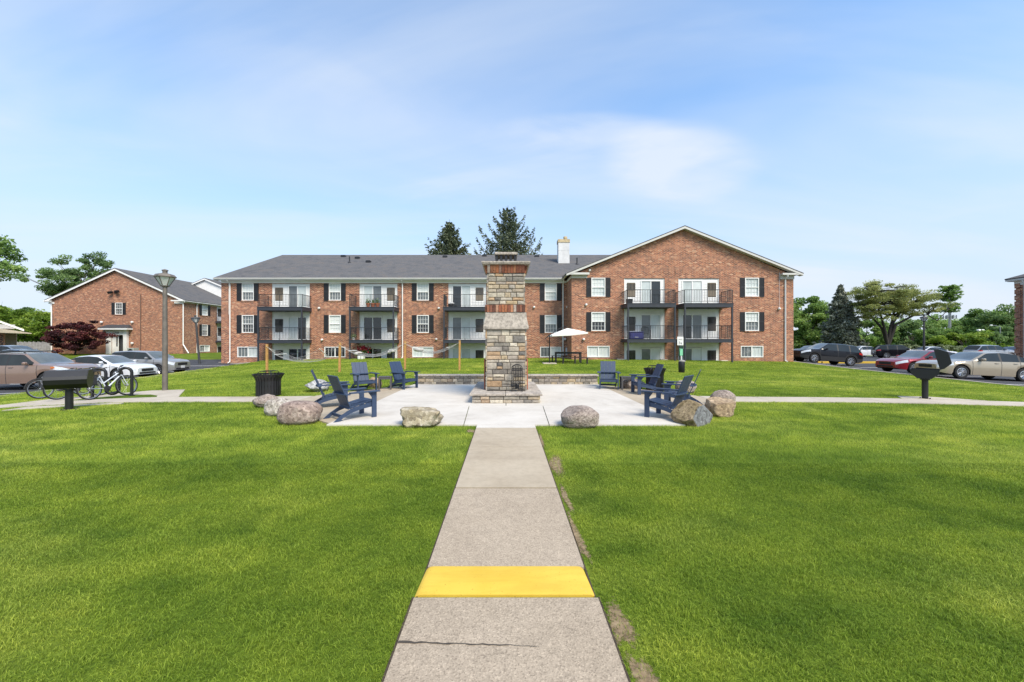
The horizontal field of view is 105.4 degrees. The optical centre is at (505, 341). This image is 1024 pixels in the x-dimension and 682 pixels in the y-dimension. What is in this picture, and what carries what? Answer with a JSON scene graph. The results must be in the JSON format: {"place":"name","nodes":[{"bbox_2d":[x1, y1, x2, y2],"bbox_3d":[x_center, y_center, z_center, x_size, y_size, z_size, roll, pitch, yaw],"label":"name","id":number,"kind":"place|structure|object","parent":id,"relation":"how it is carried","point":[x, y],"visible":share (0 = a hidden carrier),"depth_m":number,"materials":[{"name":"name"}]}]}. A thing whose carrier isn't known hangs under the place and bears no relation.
{"place":"outdoors","nodes":[
{"label":"outdoors","id":0,"kind":"place"},
{"bbox_2d":[0,359,233,394],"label":"parking lot road","id":1,"kind":"structure","parent":0,"point":[19,388],"depth_m":27.01,"materials":[{"name":"asphalt"}]},
{"bbox_2d":[0,350,100,386],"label":"parked car","id":2,"kind":"object","parent":1,"relation":"on","point":[22,368],"visible":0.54,"depth_m":17.48,"materials":[{"name":"brown paint"}]},
{"bbox_2d":[71,355,156,379],"bbox_3d":[-22.961,1.454,22.490,4.633,1.431,2.120,0,0,0],"label":"parked car","id":3,"kind":"object","parent":1,"relation":"on","point":[139,369],"visible":0.52,"depth_m":21.85,"materials":[{"name":"white paint"}]},
{"bbox_2d":[111,350,189,374],"bbox_3d":[-23.402,1.369,25.700,4.239,1.613,2.140,0,0,0],"label":"parked car","id":4,"kind":"object","parent":1,"relation":"on","point":[155,359],"visible":0.49,"depth_m":24.99,"materials":[{"name":"grey paint"}]},
{"bbox_2d":[299,385,706,423],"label":"patio wing","id":5,"kind":"structure","parent":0,"point":[329,406],"depth_m":11.61,"materials":[{"name":"concrete"}]},
{"bbox_2d":[311,369,349,403],"bbox_3d":[-4.638,1.209,10.233,0.995,0.959,0.820,0,0,-24],"label":"adirondack chair","id":6,"kind":"object","parent":5,"relation":"on","point":[329,396],"visible":0.56,"depth_m":10.03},
{"bbox_2d":[350,362,379,389],"bbox_3d":[-4.997,1.209,13.633,0.820,0.959,0.995,0,0,-40],"label":"adirondack chair","id":7,"kind":"object","parent":5,"relation":"on","point":[359,373],"visible":0.91,"depth_m":13.76,"materials":[{"name":"plastic"}]},
{"bbox_2d":[597,361,620,389],"bbox_3d":[3.741,1.209,14.242,0.820,0.959,0.995,0,0,12],"label":"adirondack chair","id":8,"kind":"object","parent":5,"relation":"on","point":[608,371],"visible":0.99,"depth_m":14.45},
{"bbox_2d":[629,364,663,394],"bbox_3d":[4.636,1.209,12.750,0.995,0.959,0.820,0,0,0],"label":"adirondack chair","id":9,"kind":"object","parent":5,"relation":"on","point":[654,376],"visible":0.89,"depth_m":12.62,"materials":[{"name":"plastic"}]},
{"bbox_2d":[661,369,703,404],"bbox_3d":[4.695,1.209,10.330,0.995,0.959,0.820,0,0,28],"label":"adirondack chair","id":10,"kind":"object","parent":5,"relation":"on","point":[668,384],"visible":0.58,"depth_m":10.21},
{"bbox_2d":[326,384,685,427],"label":"patio","id":11,"kind":"structure","parent":0,"point":[452,403],"depth_m":9.85,"materials":[{"name":"concrete"}]},
{"bbox_2d":[323,375,379,422],"bbox_3d":[-3.451,1.209,8.690,0.995,0.959,0.820,0,0,-45],"label":"adirondack chair","id":12,"kind":"object","parent":11,"relation":"on","point":[340,393],"visible":1,"depth_m":8.60,"materials":[{"name":"plastic"}]},
{"bbox_2d":[387,361,419,389],"bbox_3d":[-3.768,1.209,14.223,0.995,0.959,0.820,0,0,32],"label":"adirondack chair","id":13,"kind":"object","parent":11,"relation":"on","point":[397,373],"visible":0.96,"depth_m":14.24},
{"bbox_2d":[469,252,542,402],"bbox_3d":[0.000,-0.510,12.250,2.000,4.460,3.220,0,0,0],"label":"outdoor fireplace","id":14,"kind":"object","parent":11,"relation":"on","point":[505,327],"visible":0.97,"depth_m":11.37,"materials":[{"name":"stone"}]},
{"bbox_2d":[512,364,522,391],"bbox_3d":[0.315,1.028,11.120,0.309,0.774,0.216,0,0,0],"label":"fire tool rack","id":15,"kind":"object","parent":14,"relation":"on","point":[516,384],"visible":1,"depth_m":11.01,"materials":[{"name":"black metal"}]},
{"bbox_2d":[641,375,693,416],"bbox_3d":[3.653,1.209,8.691,0.995,0.959,0.820,0,0,44],"label":"adirondack chair","id":16,"kind":"object","parent":11,"relation":"on","point":[669,406],"visible":0.84,"depth_m":8.63,"materials":[{"name":"plastic"}]},
{"bbox_2d":[456,428,555,487],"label":"front path","id":17,"kind":"structure","parent":0,"point":[505,457],"depth_m":5.50,"materials":[{"name":"beige concrete"}]},
{"bbox_2d":[381,431,630,681],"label":"walkway edge","id":18,"kind":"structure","parent":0,"point":[403,623],"depth_m":2.54,"materials":[{"name":"concrete"}]},
{"bbox_2d":[0,350,1023,681],"bbox_3d":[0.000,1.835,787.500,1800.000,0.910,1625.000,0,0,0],"label":"ground","id":19,"kind":"structure","parent":0,"point":[634,650],"depth_m":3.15,"materials":[{"name":"plant"}]},
{"bbox_2d":[0,235,28,281],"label":"leafy tree","id":20,"kind":"object","parent":19,"relation":"on","point":[8,251],"visible":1,"depth_m":30.29,"materials":[{"name":"green plant"}]},
{"bbox_2d":[0,321,31,345],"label":"office building","id":21,"kind":"structure","parent":19,"relation":"on","point":[8,335],"depth_m":41.17,"materials":[{"name":"concrete"}]},
{"bbox_2d":[0,305,33,337],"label":"leafy tree","id":22,"kind":"object","parent":19,"relation":"on","point":[5,315],"visible":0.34,"depth_m":65.49,"materials":[{"name":"green plant"}]},
{"bbox_2d":[9,308,50,341],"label":"leafy tree","id":23,"kind":"object","parent":19,"relation":"on","point":[42,320],"visible":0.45,"depth_m":56.55,"materials":[{"name":"green plant"}]},
{"bbox_2d":[17,342,50,352],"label":"wooden fence","id":24,"kind":"object","parent":19,"relation":"on","point":[44,346],"visible":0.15,"depth_m":52.00,"materials":[{"name":"grey wood"}]},
{"bbox_2d":[24,368,94,398],"bbox_3d":[-15.773,1.454,13.824,0.664,0.996,1.741,-9,-4,24],"label":"bicycle","id":25,"kind":"object","parent":19,"relation":"on","point":[28,384],"visible":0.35,"depth_m":13.31,"materials":[{"name":"rubber"}]},
{"bbox_2d":[14,251,113,303],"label":"leafy tree","id":26,"kind":"object","parent":19,"relation":"on","point":[48,288],"visible":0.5,"depth_m":59.62,"materials":[{"name":"green plant"}]},
{"bbox_2d":[42,369,93,410],"bbox_3d":[-11.146,1.269,9.953,0.760,1.092,0.660,0,0,-36],"label":"park grill","id":27,"kind":"object","parent":19,"relation":"on","point":[66,381],"visible":0.94,"depth_m":9.81,"materials":[{"name":"black metal"}]},
{"bbox_2d":[40,320,118,354],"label":"japanese maple","id":28,"kind":"object","parent":19,"relation":"on","point":[60,338],"visible":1,"depth_m":44.00,"materials":[{"name":"red plant"}]},
{"bbox_2d":[89,367,133,397],"bbox_3d":[-12.735,1.328,12.621,1.110,1.026,0.176,0,0,-30],"label":"bicycle rack","id":29,"kind":"object","parent":19,"relation":"on","point":[118,384],"visible":0.81,"depth_m":12.66,"materials":[{"name":"black metal"}]},
{"bbox_2d":[43,268,220,353],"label":"apartment building","id":30,"kind":"structure","parent":19,"relation":"on","point":[125,305],"depth_m":47.30,"materials":[{"name":"red brick"}]},
{"bbox_2d":[153,269,176,390],"bbox_3d":[-12.395,-0.354,14.176,0.580,4.570,0.670,0,0,-8],"label":"lamp post","id":31,"kind":"object","parent":19,"relation":"on","point":[164,279],"visible":0.96,"depth_m":14.11,"materials":[{"name":"grey metal"}]},
{"bbox_2d":[191,315,200,363],"bbox_3d":[-25.597,-0.134,32.359,0.580,4.150,0.670,-5,1,-8],"label":"lamp post","id":32,"kind":"object","parent":19,"relation":"on","point":[195,319],"visible":0.95,"depth_m":32.30,"materials":[{"name":"metal"}]},
{"bbox_2d":[252,394,277,407],"bbox_3d":[-6.337,1.568,10.312,0.670,0.379,0.536,0,0,0],"label":"boulder","id":33,"kind":"object","parent":19,"relation":"on","point":[260,401],"visible":0.62,"depth_m":10.12,"materials":[{"name":"grey stone"}]},
{"bbox_2d":[252,370,284,395],"bbox_3d":[-7.521,1.302,12.350,0.894,0.776,0.897,0,0,0],"label":"trash bin","id":34,"kind":"object","parent":19,"relation":"on","point":[267,383],"visible":0.98,"depth_m":12.10,"materials":[{"name":"black metal"}]},
{"bbox_2d":[264,398,290,416],"bbox_3d":[-5.326,1.539,9.150,0.594,0.452,0.475,0,0,0],"label":"boulder","id":35,"kind":"object","parent":19,"relation":"on","point":[271,406],"visible":0.59,"depth_m":8.96,"materials":[{"name":"white stone"}]},
{"bbox_2d":[277,400,322,424],"bbox_3d":[-4.356,1.508,8.262,0.828,0.531,0.663,0,0,0],"label":"boulder","id":36,"kind":"object","parent":19,"relation":"on","point":[296,412],"visible":0.95,"depth_m":7.99,"materials":[{"name":"grey stone"}]},
{"bbox_2d":[304,379,328,391],"bbox_3d":[-6.557,1.522,13.432,0.874,0.494,0.699,0,0,0],"label":"boulder","id":37,"kind":"object","parent":19,"relation":"on","point":[312,386],"visible":0.81,"depth_m":13.21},
{"bbox_2d":[400,406,443,427],"bbox_3d":[-1.733,1.552,7.941,0.877,0.421,0.526,0,0,0],"label":"boulder","id":38,"kind":"object","parent":19,"relation":"on","point":[416,417],"visible":0.99,"depth_m":7.75,"materials":[{"name":"stone"}]},
{"bbox_2d":[425,219,470,254],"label":"spruce tree","id":39,"kind":"object","parent":19,"relation":"on","point":[451,243],"visible":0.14,"depth_m":58.78,"materials":[{"name":"green plant"}]},
{"bbox_2d":[415,566,593,596],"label":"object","id":40,"kind":"structure","parent":19,"relation":"on","point":[504,581],"depth_m":2.74,"materials":[{"name":"yellow paint"}]},
{"bbox_2d":[384,598,627,681],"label":"concrete walkway slab","id":41,"kind":"object","parent":19,"relation":"on","point":[568,639],"visible":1,"depth_m":2.21,"materials":[{"name":"concrete"}]},
{"bbox_2d":[398,640,528,645],"bbox_3d":[-0.212,1.704,2.199,0.801,0.001,0.020,0,0,2],"label":"path crack","id":42,"kind":"object","parent":41,"relation":"on","point":[403,641],"visible":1,"depth_m":2.20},
{"bbox_2d":[428,488,583,568],"bbox_3d":[0.000,1.760,3.732,1.180,0.120,1.573,0,0,0],"label":"concrete walkway slab","id":43,"kind":"object","parent":19,"relation":"on","point":[505,526],"visible":0.77,"depth_m":3.49,"materials":[{"name":"concrete"}]},
{"bbox_2d":[414,374,598,383],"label":"stone wall","id":44,"kind":"structure","parent":19,"relation":"on","point":[535,378],"depth_m":15.53,"materials":[{"name":"stone"}]},
{"bbox_2d":[213,225,803,362],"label":"apartment building","id":45,"kind":"structure","parent":19,"relation":"on","point":[705,296],"depth_m":32.17,"materials":[{"name":"red brick"}]},
{"bbox_2d":[237,347,256,356],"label":"basement window","id":46,"kind":"structure","parent":45,"relation":"in","point":[241,351],"depth_m":32.67,"materials":[{"name":"glass"}]},
{"bbox_2d":[241,283,253,300],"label":"window","id":47,"kind":"structure","parent":45,"relation":"in","point":[247,288],"depth_m":32.67,"materials":[{"name":"glass"}]},
{"bbox_2d":[241,315,253,333],"bbox_3d":[-21.579,-1.448,32.625,1.080,1.565,0.150,0,0,0],"label":"window","id":48,"kind":"structure","parent":45,"relation":"in","point":[247,320],"depth_m":32.67,"materials":[{"name":"white paint"}]},
{"bbox_2d":[288,285,306,306],"bbox_3d":[-17.460,-3.770,32.680,1.600,1.920,0.100,0,0,0],"label":"sliding door","id":49,"kind":"structure","parent":45,"relation":"in","point":[292,289],"depth_m":32.69,"materials":[{"name":"white paint"}]},
{"bbox_2d":[288,317,306,339],"bbox_3d":[-17.460,-1.145,32.680,1.600,1.930,0.100,0,0,0],"label":"sliding door","id":50,"kind":"structure","parent":45,"relation":"in","point":[292,321],"depth_m":32.69,"materials":[{"name":"white paint"}]},
{"bbox_2d":[288,348,306,359],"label":"sliding door","id":51,"kind":"structure","parent":45,"relation":"in","point":[294,352],"depth_m":32.69,"materials":[{"name":"white paint"}]},
{"bbox_2d":[328,283,340,300],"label":"window","id":52,"kind":"structure","parent":45,"relation":"in","point":[334,288],"depth_m":32.67,"materials":[{"name":"glass"}]},
{"bbox_2d":[328,315,340,333],"bbox_3d":[-14.302,-1.448,32.625,1.080,1.565,0.150,0,0,0],"label":"window","id":53,"kind":"structure","parent":45,"relation":"in","point":[334,320],"depth_m":32.67,"materials":[{"name":"white paint"}]},
{"bbox_2d":[324,347,344,356],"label":"basement window","id":54,"kind":"structure","parent":45,"relation":"in","point":[334,350],"depth_m":32.67,"materials":[{"name":"glass"}]},
{"bbox_2d":[363,285,381,306],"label":"sliding door","id":55,"kind":"structure","parent":45,"relation":"in","point":[367,289],"depth_m":32.69,"materials":[{"name":"white paint"}]},
{"bbox_2d":[363,317,381,339],"bbox_3d":[-11.160,-1.145,32.680,1.600,1.930,0.100,0,0,0],"label":"sliding door","id":56,"kind":"structure","parent":45,"relation":"in","point":[368,333],"depth_m":32.69,"materials":[{"name":"white paint"}]},
{"bbox_2d":[416,283,428,300],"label":"window","id":57,"kind":"structure","parent":45,"relation":"in","point":[422,288],"depth_m":32.67,"materials":[{"name":"glass"}]},
{"bbox_2d":[416,315,428,333],"bbox_3d":[-6.950,-1.448,32.625,1.080,1.565,0.150,0,0,0],"label":"window","id":58,"kind":"structure","parent":45,"relation":"in","point":[422,320],"depth_m":32.67,"materials":[{"name":"white paint"}]},
{"bbox_2d":[412,347,432,356],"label":"basement window","id":59,"kind":"structure","parent":45,"relation":"in","point":[414,353],"depth_m":32.67,"materials":[{"name":"glass"}]},
{"bbox_2d":[452,285,470,306],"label":"sliding door","id":60,"kind":"structure","parent":45,"relation":"in","point":[456,289],"depth_m":32.69,"materials":[{"name":"white paint"}]},
{"bbox_2d":[452,317,470,339],"bbox_3d":[-3.720,-1.145,32.680,1.600,1.930,0.100,0,0,0],"label":"sliding door","id":61,"kind":"structure","parent":45,"relation":"in","point":[456,321],"depth_m":32.69,"materials":[{"name":"white paint"}]},
{"bbox_2d":[452,348,470,357],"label":"sliding door","id":62,"kind":"structure","parent":45,"relation":"in","point":[465,352],"depth_m":32.69,"materials":[{"name":"white paint"}]},
{"bbox_2d":[544,283,556,300],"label":"window","id":63,"kind":"structure","parent":45,"relation":"in","point":[550,288],"depth_m":32.67,"materials":[{"name":"glass"}]},
{"bbox_2d":[544,315,556,333],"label":"window","id":64,"kind":"structure","parent":45,"relation":"in","point":[550,320],"depth_m":32.67,"materials":[{"name":"white paint"}]},
{"bbox_2d":[540,347,560,356],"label":"basement window","id":65,"kind":"structure","parent":45,"relation":"in","point":[544,351],"depth_m":32.67,"materials":[{"name":"glass"}]},
{"bbox_2d":[591,278,605,297],"bbox_3d":[7.151,-4.186,30.225,1.160,1.541,0.150,0,0,0],"label":"window","id":66,"kind":"structure","parent":45,"relation":"in","point":[597,284],"depth_m":30.27,"materials":[{"name":"glass"}]},
{"bbox_2d":[591,312,605,331],"bbox_3d":[7.151,-1.529,30.225,1.160,1.541,0.150,0,0,0],"label":"window","id":67,"kind":"structure","parent":45,"relation":"in","point":[597,318],"depth_m":30.27,"materials":[{"name":"white paint"}]},
{"bbox_2d":[587,346,609,356],"bbox_3d":[7.151,0.761,30.238,1.740,0.879,0.125,0,0,0],"label":"basement window","id":68,"kind":"structure","parent":45,"relation":"in","point":[592,351],"depth_m":30.28,"materials":[{"name":"glass"}]},
{"bbox_2d":[640,280,660,302],"bbox_3d":[11.240,-3.810,30.280,1.600,1.920,0.100,0,0,0],"label":"sliding door","id":69,"kind":"structure","parent":45,"relation":"in","point":[645,284],"depth_m":30.29,"materials":[{"name":"white paint"}]},
{"bbox_2d":[640,314,660,338],"bbox_3d":[11.240,-1.185,30.280,1.600,1.930,0.100,0,0,0],"label":"sliding door","id":70,"kind":"structure","parent":45,"relation":"in","point":[645,319],"depth_m":30.29,"materials":[{"name":"white paint"}]},
{"bbox_2d":[640,348,660,359],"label":"sliding door","id":71,"kind":"structure","parent":45,"relation":"in","point":[646,353],"depth_m":30.29,"materials":[{"name":"white paint"}]},
{"bbox_2d":[682,280,702,302],"bbox_3d":[14.450,-3.810,30.280,1.600,1.920,0.100,0,0,0],"label":"sliding door","id":72,"kind":"structure","parent":45,"relation":"in","point":[686,284],"depth_m":30.29,"materials":[{"name":"white paint"}]},
{"bbox_2d":[682,314,702,338],"bbox_3d":[14.450,-1.185,30.280,1.600,1.930,0.100,0,0,0],"label":"sliding door","id":73,"kind":"structure","parent":45,"relation":"in","point":[691,319],"depth_m":30.29,"materials":[{"name":"white paint"}]},
{"bbox_2d":[682,348,702,359],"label":"sliding door","id":74,"kind":"structure","parent":45,"relation":"in","point":[691,353],"depth_m":30.29,"materials":[{"name":"white paint"}]},
{"bbox_2d":[741,346,762,356],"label":"basement window","id":75,"kind":"structure","parent":45,"relation":"in","point":[746,351],"depth_m":30.28,"materials":[{"name":"glass"}]},
{"bbox_2d":[745,278,759,297],"bbox_3d":[19.049,-4.186,30.225,1.160,1.541,0.150,0,0,0],"label":"window","id":76,"kind":"structure","parent":45,"relation":"in","point":[751,284],"depth_m":30.27,"materials":[{"name":"glass"}]},
{"bbox_2d":[745,312,759,331],"bbox_3d":[19.049,-1.529,30.225,1.160,1.541,0.150,0,0,0],"label":"window","id":77,"kind":"structure","parent":45,"relation":"in","point":[751,318],"depth_m":30.27,"materials":[{"name":"white paint"}]},
{"bbox_2d":[474,207,542,254],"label":"spruce tree","id":78,"kind":"object","parent":19,"relation":"on","point":[509,227],"visible":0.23,"depth_m":56.91,"materials":[{"name":"green plant"}]},
{"bbox_2d":[542,326,587,363],"bbox_3d":[3.890,0.236,26.439,2.850,2.577,2.320,0,0,0],"label":"cantilever umbrella","id":79,"kind":"object","parent":19,"relation":"on","point":[567,332],"visible":0.97,"depth_m":25.76,"materials":[{"name":"white fabric"}]},
{"bbox_2d":[561,405,598,428],"bbox_3d":[1.486,1.536,7.924,0.754,0.459,0.603,0,0,0],"label":"boulder","id":80,"kind":"object","parent":19,"relation":"on","point":[578,416],"visible":0.95,"depth_m":7.68,"materials":[{"name":"grey stone"}]},
{"bbox_2d":[643,365,665,389],"bbox_3d":[5.244,1.262,13.750,0.754,0.856,0.757,0,0,0],"label":"trash bin","id":81,"kind":"object","parent":19,"relation":"on","point":[650,371],"visible":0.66,"depth_m":13.54,"materials":[{"name":"black metal"}]},
{"bbox_2d":[677,337,685,372],"bbox_3d":[9.431,0.790,20.933,0.365,2.121,0.385,0,0,0],"label":"dog waste station","id":82,"kind":"object","parent":19,"relation":"on","point":[681,365],"visible":1,"depth_m":20.96,"materials":[{"name":"green paint"}]},
{"bbox_2d":[670,399,712,426],"bbox_3d":[3.890,1.499,8.249,0.887,0.553,0.603,0,0,-34],"label":"boulder","id":83,"kind":"object","parent":19,"relation":"on","point":[688,412],"visible":0.93,"depth_m":8.03,"materials":[{"name":"stone"}]},
{"bbox_2d":[704,397,735,416],"bbox_3d":[4.972,1.532,9.050,0.645,0.469,0.516,0,0,0],"label":"boulder","id":84,"kind":"object","parent":19,"relation":"on","point":[719,407],"visible":0.81,"depth_m":8.88,"materials":[{"name":"brown stone"}]},
{"bbox_2d":[710,390,735,400],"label":"boulder","id":85,"kind":"object","parent":19,"relation":"on","point":[728,394],"visible":0.54,"depth_m":10.38,"materials":[{"name":"grey stone"}]},
{"bbox_2d":[793,295,829,348],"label":"leafy tree","id":86,"kind":"object","parent":19,"relation":"on","point":[803,321],"visible":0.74,"depth_m":70.51,"materials":[{"name":"green plant"}]},
{"bbox_2d":[812,284,869,345],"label":"blue spruce","id":87,"kind":"object","parent":19,"relation":"on","point":[839,326],"visible":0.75,"depth_m":61.12,"materials":[{"name":"green plant"}]},
{"bbox_2d":[856,318,900,346],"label":"leafy tree","id":88,"kind":"object","parent":19,"relation":"on","point":[874,340],"visible":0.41,"depth_m":72.31,"materials":[{"name":"green plant"}]},
{"bbox_2d":[846,279,959,344],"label":"honey locust","id":89,"kind":"object","parent":19,"relation":"on","point":[896,301],"visible":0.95,"depth_m":58.58,"materials":[{"name":"green plant"}]},
{"bbox_2d":[893,318,935,348],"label":"leafy tree","id":90,"kind":"object","parent":19,"relation":"on","point":[906,327],"visible":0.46,"depth_m":74.88,"materials":[{"name":"green plant"}]},
{"bbox_2d":[910,349,951,398],"bbox_3d":[12.960,1.041,11.906,0.722,1.645,0.858,0,0,-41],"label":"park grill","id":91,"kind":"object","parent":19,"relation":"on","point":[944,361],"visible":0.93,"depth_m":11.73,"materials":[{"name":"black metal"}]},
{"bbox_2d":[912,327,970,346],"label":"leafy tree","id":92,"kind":"object","parent":19,"relation":"on","point":[929,333],"visible":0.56,"depth_m":69.31,"materials":[{"name":"green plant"}]},
{"bbox_2d":[921,314,969,327],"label":"leafy tree","id":93,"kind":"object","parent":19,"relation":"on","point":[932,321],"visible":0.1,"depth_m":115.97,"materials":[{"name":"green plant"}]},
{"bbox_2d":[937,284,963,327],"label":"leafy tree","id":94,"kind":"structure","parent":19,"relation":"on","point":[952,291],"depth_m":99.54,"materials":[{"name":"green plant"}]},
{"bbox_2d":[928,330,995,351],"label":"leafy tree","id":95,"kind":"object","parent":19,"relation":"on","point":[953,338],"visible":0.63,"depth_m":65.65,"materials":[{"name":"green plant"}]},
{"bbox_2d":[955,308,1007,335],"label":"leafy tree","id":96,"kind":"object","parent":19,"relation":"on","point":[973,314],"visible":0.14,"depth_m":104.87,"materials":[{"name":"green plant"}]},
{"bbox_2d":[964,325,1015,345],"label":"leafy tree","id":97,"kind":"object","parent":19,"relation":"on","point":[1005,336],"visible":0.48,"depth_m":77.62,"materials":[{"name":"green plant"}]},
{"bbox_2d":[971,304,1015,339],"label":"leafy tree","id":98,"kind":"object","parent":19,"relation":"on","point":[986,319],"visible":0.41,"depth_m":99.00,"materials":[{"name":"green plant"}]},
{"bbox_2d":[1005,274,1023,357],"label":"apartment building","id":99,"kind":"structure","parent":19,"relation":"on","point":[1018,280],"depth_m":31.33,"materials":[{"name":"red brick"}]},
{"bbox_2d":[0,389,1023,410],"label":"path","id":100,"kind":"structure","parent":0,"point":[168,395],"depth_m":11.47,"materials":[{"name":"concrete"}]},
{"bbox_2d":[40,367,111,399],"bbox_3d":[-14.206,1.349,12.965,0.637,1.012,1.641,0,0,-2],"label":"bicycle","id":101,"kind":"object","parent":100,"relation":"on","point":[48,396],"visible":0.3,"depth_m":12.62,"materials":[{"name":"metal"}]},
{"bbox_2d":[74,365,137,399],"bbox_3d":[-12.609,1.269,12.341,0.664,0.996,1.741,-7,-1,8],"label":"bicycle","id":102,"kind":"object","parent":100,"relation":"on","point":[96,380],"visible":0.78,"depth_m":12.24,"materials":[{"name":"metal"}]},
{"bbox_2d":[0,0,1023,334],"label":"sky","id":103,"kind":"structure","parent":0,"point":[848,143],"materials":[{"name":"blue"}]},
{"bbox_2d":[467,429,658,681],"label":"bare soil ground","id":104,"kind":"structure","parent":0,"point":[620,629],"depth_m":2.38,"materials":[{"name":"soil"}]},
{"bbox_2d":[795,356,1023,385],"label":"parking lot road","id":105,"kind":"structure","parent":0,"point":[1003,380],"depth_m":23.51,"materials":[{"name":"asphalt"}]},
{"bbox_2d":[793,343,862,365],"bbox_3d":[25.309,0.918,30.933,4.633,1.673,2.160,5,0,3],"label":"parked car","id":106,"kind":"object","parent":105,"relation":"on","point":[836,354],"visible":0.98,"depth_m":30.10,"materials":[{"name":"black paint"}]},
{"bbox_2d":[871,345,911,357],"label":"parked car","id":107,"kind":"object","parent":105,"relation":"on","point":[884,351],"visible":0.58,"depth_m":48.02,"materials":[{"name":"black paint"}]},
{"bbox_2d":[875,350,954,372],"bbox_3d":[26.417,1.250,24.710,4.853,1.472,2.160,2,0,0],"label":"parked car","id":108,"kind":"object","parent":105,"relation":"on","point":[908,360],"visible":0.48,"depth_m":24.22,"materials":[{"name":"red paint"}]},
{"bbox_2d":[914,351,1023,381],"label":"parked car","id":109,"kind":"object","parent":105,"relation":"on","point":[987,364],"visible":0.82,"depth_m":20.05,"materials":[{"name":"beige paint"}]},
{"bbox_2d":[963,345,1015,354],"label":"parked car","id":110,"kind":"object","parent":105,"relation":"on","point":[988,348],"visible":0.35,"depth_m":44.05,"materials":[{"name":"silver paint"}]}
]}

